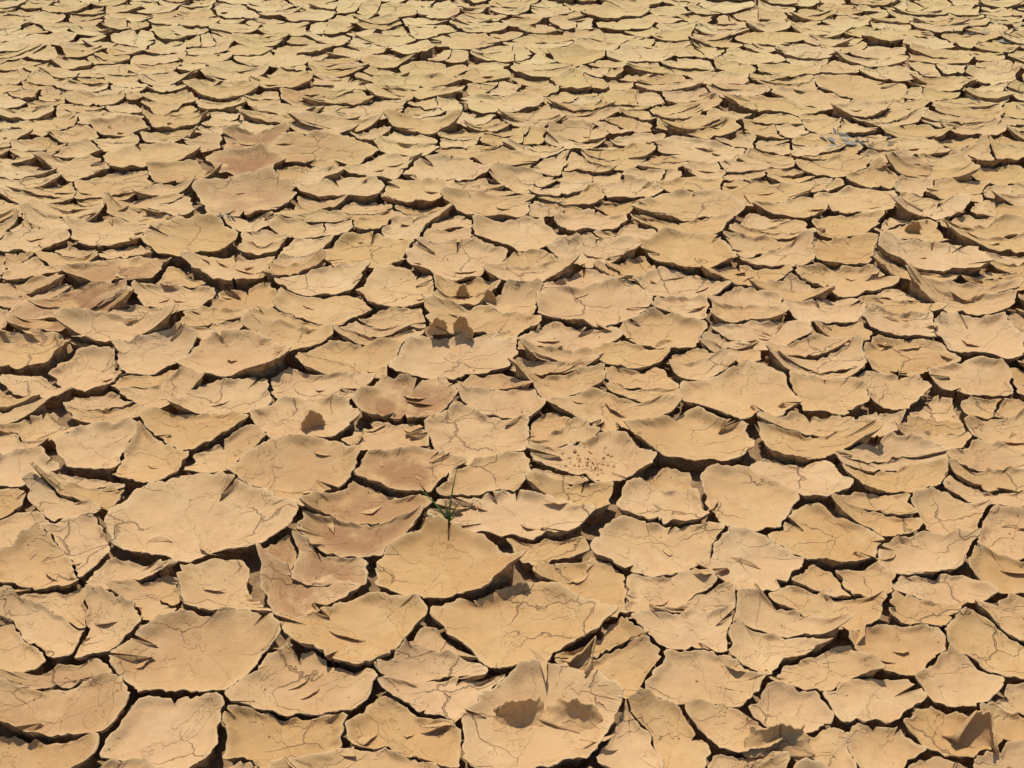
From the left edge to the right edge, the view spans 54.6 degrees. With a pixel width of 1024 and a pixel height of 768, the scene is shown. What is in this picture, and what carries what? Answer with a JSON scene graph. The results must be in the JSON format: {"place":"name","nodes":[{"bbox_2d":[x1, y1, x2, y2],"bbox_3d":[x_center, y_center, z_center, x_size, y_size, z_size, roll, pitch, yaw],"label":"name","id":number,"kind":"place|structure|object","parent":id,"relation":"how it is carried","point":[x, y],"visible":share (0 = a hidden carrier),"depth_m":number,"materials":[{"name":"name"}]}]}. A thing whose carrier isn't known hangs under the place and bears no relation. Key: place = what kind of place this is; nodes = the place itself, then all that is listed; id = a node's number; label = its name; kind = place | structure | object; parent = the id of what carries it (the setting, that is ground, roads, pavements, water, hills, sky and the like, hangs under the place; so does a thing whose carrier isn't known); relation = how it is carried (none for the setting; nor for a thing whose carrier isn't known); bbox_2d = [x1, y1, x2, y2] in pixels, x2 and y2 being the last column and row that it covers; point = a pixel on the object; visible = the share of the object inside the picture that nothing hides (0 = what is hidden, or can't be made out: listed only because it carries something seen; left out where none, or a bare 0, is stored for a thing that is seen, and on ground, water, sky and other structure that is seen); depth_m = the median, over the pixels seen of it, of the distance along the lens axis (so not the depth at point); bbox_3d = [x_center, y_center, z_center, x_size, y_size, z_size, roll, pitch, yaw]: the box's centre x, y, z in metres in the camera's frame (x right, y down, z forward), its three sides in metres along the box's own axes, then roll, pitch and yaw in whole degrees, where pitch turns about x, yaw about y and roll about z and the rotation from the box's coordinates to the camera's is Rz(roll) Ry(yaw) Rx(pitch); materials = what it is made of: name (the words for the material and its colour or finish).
{"place":"outdoors","nodes":[
{"label":"outdoors","id":0,"kind":"place"},
{"bbox_2d":[0,0,1023,767],"bbox_3d":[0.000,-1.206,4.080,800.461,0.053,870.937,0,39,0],"label":"ground","id":1,"kind":"structure","parent":0,"point":[756,452],"depth_m":2.29,"materials":[{"name":"soil"}]},
{"bbox_2d":[418,465,478,522],"bbox_3d":[-0.131,0.242,2.151,0.152,0.110,0.079,0,39,0],"label":"grass sprig","id":2,"kind":"object","parent":1,"relation":"on","point":[447,516],"depth_m":2.15,"materials":[{"name":"green plant"}]},
{"bbox_2d":[0,0,1023,767],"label":"cracked mud plates","id":3,"kind":"object","parent":1,"relation":"on","point":[212,652],"visible":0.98,"depth_m":2.56,"materials":[{"name":"beige soil"}]},
{"bbox_2d":[218,212,233,217],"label":"dry leaf litter","id":4,"kind":"object","parent":3,"relation":"on","point":[219,214],"visible":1,"depth_m":3.20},
{"bbox_2d":[300,409,324,429],"bbox_3d":[-0.486,0.087,2.402,0.064,0.055,0.020,-7,39,-9],"label":"curled mud flake","id":5,"kind":"object","parent":3,"relation":"on","point":[312,418],"visible":1,"depth_m":2.41,"materials":[{"name":"brown soil"}]},
{"bbox_2d":[428,317,447,335],"bbox_3d":[-0.201,-0.156,2.680,0.053,0.059,0.021,-5,39,-7],"label":"curled mud flake","id":6,"kind":"object","parent":3,"relation":"on","point":[438,322],"visible":1,"depth_m":2.69,"materials":[{"name":"brown soil"}]},
{"bbox_2d":[456,283,469,297],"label":"curled mud flake","id":7,"kind":"object","parent":3,"relation":"on","point":[462,290],"visible":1,"depth_m":2.86,"materials":[{"name":"brown soil"}]},
{"bbox_2d":[453,315,473,338],"bbox_3d":[-0.134,-0.154,2.687,0.061,0.069,0.025,9,40,11],"label":"curled mud flake","id":8,"kind":"object","parent":3,"relation":"on","point":[460,324],"visible":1,"depth_m":2.69,"materials":[{"name":"brown soil"}]},
{"bbox_2d":[481,289,496,304],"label":"curled mud flake","id":9,"kind":"object","parent":3,"relation":"on","point":[488,296],"visible":1,"depth_m":2.83,"materials":[{"name":"brown soil"}]},
{"bbox_2d":[0,1,1023,756],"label":"lifted mud skin","id":10,"kind":"object","parent":3,"relation":"on","point":[538,655],"visible":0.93,"depth_m":2.40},
{"bbox_2d":[2,3,1023,767],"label":"mud crumbs","id":11,"kind":"object","parent":3,"relation":"on","point":[744,463],"visible":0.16,"depth_m":2.34,"materials":[{"name":"beige soil"}]},
{"bbox_2d":[493,695,546,726],"bbox_3d":[0.017,0.588,1.772,0.111,0.061,0.043,-10,40,-12],"label":"curled mud flake","id":12,"kind":"object","parent":3,"relation":"on","point":[526,712],"visible":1,"depth_m":1.77,"materials":[{"name":"brown soil"}]},
{"bbox_2d":[539,696,602,733],"bbox_3d":[0.106,0.586,1.768,0.126,0.056,0.044,14,41,17],"label":"curled mud flake","id":13,"kind":"object","parent":3,"relation":"on","point":[576,715],"visible":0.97,"depth_m":1.77,"materials":[{"name":"beige soil"}]},
{"bbox_2d":[563,636,596,675],"bbox_3d":[0.125,0.513,1.838,0.065,0.065,0.065,0,39,0],"label":"curled mud flake","id":14,"kind":"object","parent":3,"relation":"on","point":[582,660],"visible":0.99,"depth_m":1.85,"materials":[{"name":"beige soil"}]},
{"bbox_2d":[743,722,814,757],"bbox_3d":[0.465,0.616,1.726,0.126,0.056,0.047,0,39,0],"label":"curled mud flake","id":15,"kind":"object","parent":3,"relation":"on","point":[794,742],"visible":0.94,"depth_m":1.73,"materials":[{"name":"beige soil"}]},
{"bbox_2d":[820,128,903,155],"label":"dry leaf litter","id":16,"kind":"object","parent":3,"relation":"on","point":[861,142],"visible":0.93,"depth_m":3.64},
{"bbox_2d":[904,220,920,231],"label":"curled mud flake","id":17,"kind":"object","parent":3,"relation":"on","point":[913,226],"visible":1,"depth_m":3.14,"materials":[{"name":"brown soil"}]},
{"bbox_2d":[884,20,1022,42],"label":"dry leaf litter","id":18,"kind":"object","parent":3,"relation":"on","point":[1004,40],"visible":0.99,"depth_m":4.54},
{"bbox_2d":[942,710,999,754],"bbox_3d":[0.818,0.611,1.741,0.103,0.067,0.054,13,41,16],"label":"curled mud flake","id":19,"kind":"object","parent":3,"relation":"on","point":[975,729],"visible":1,"depth_m":1.75,"materials":[{"name":"beige soil"}]}
]}

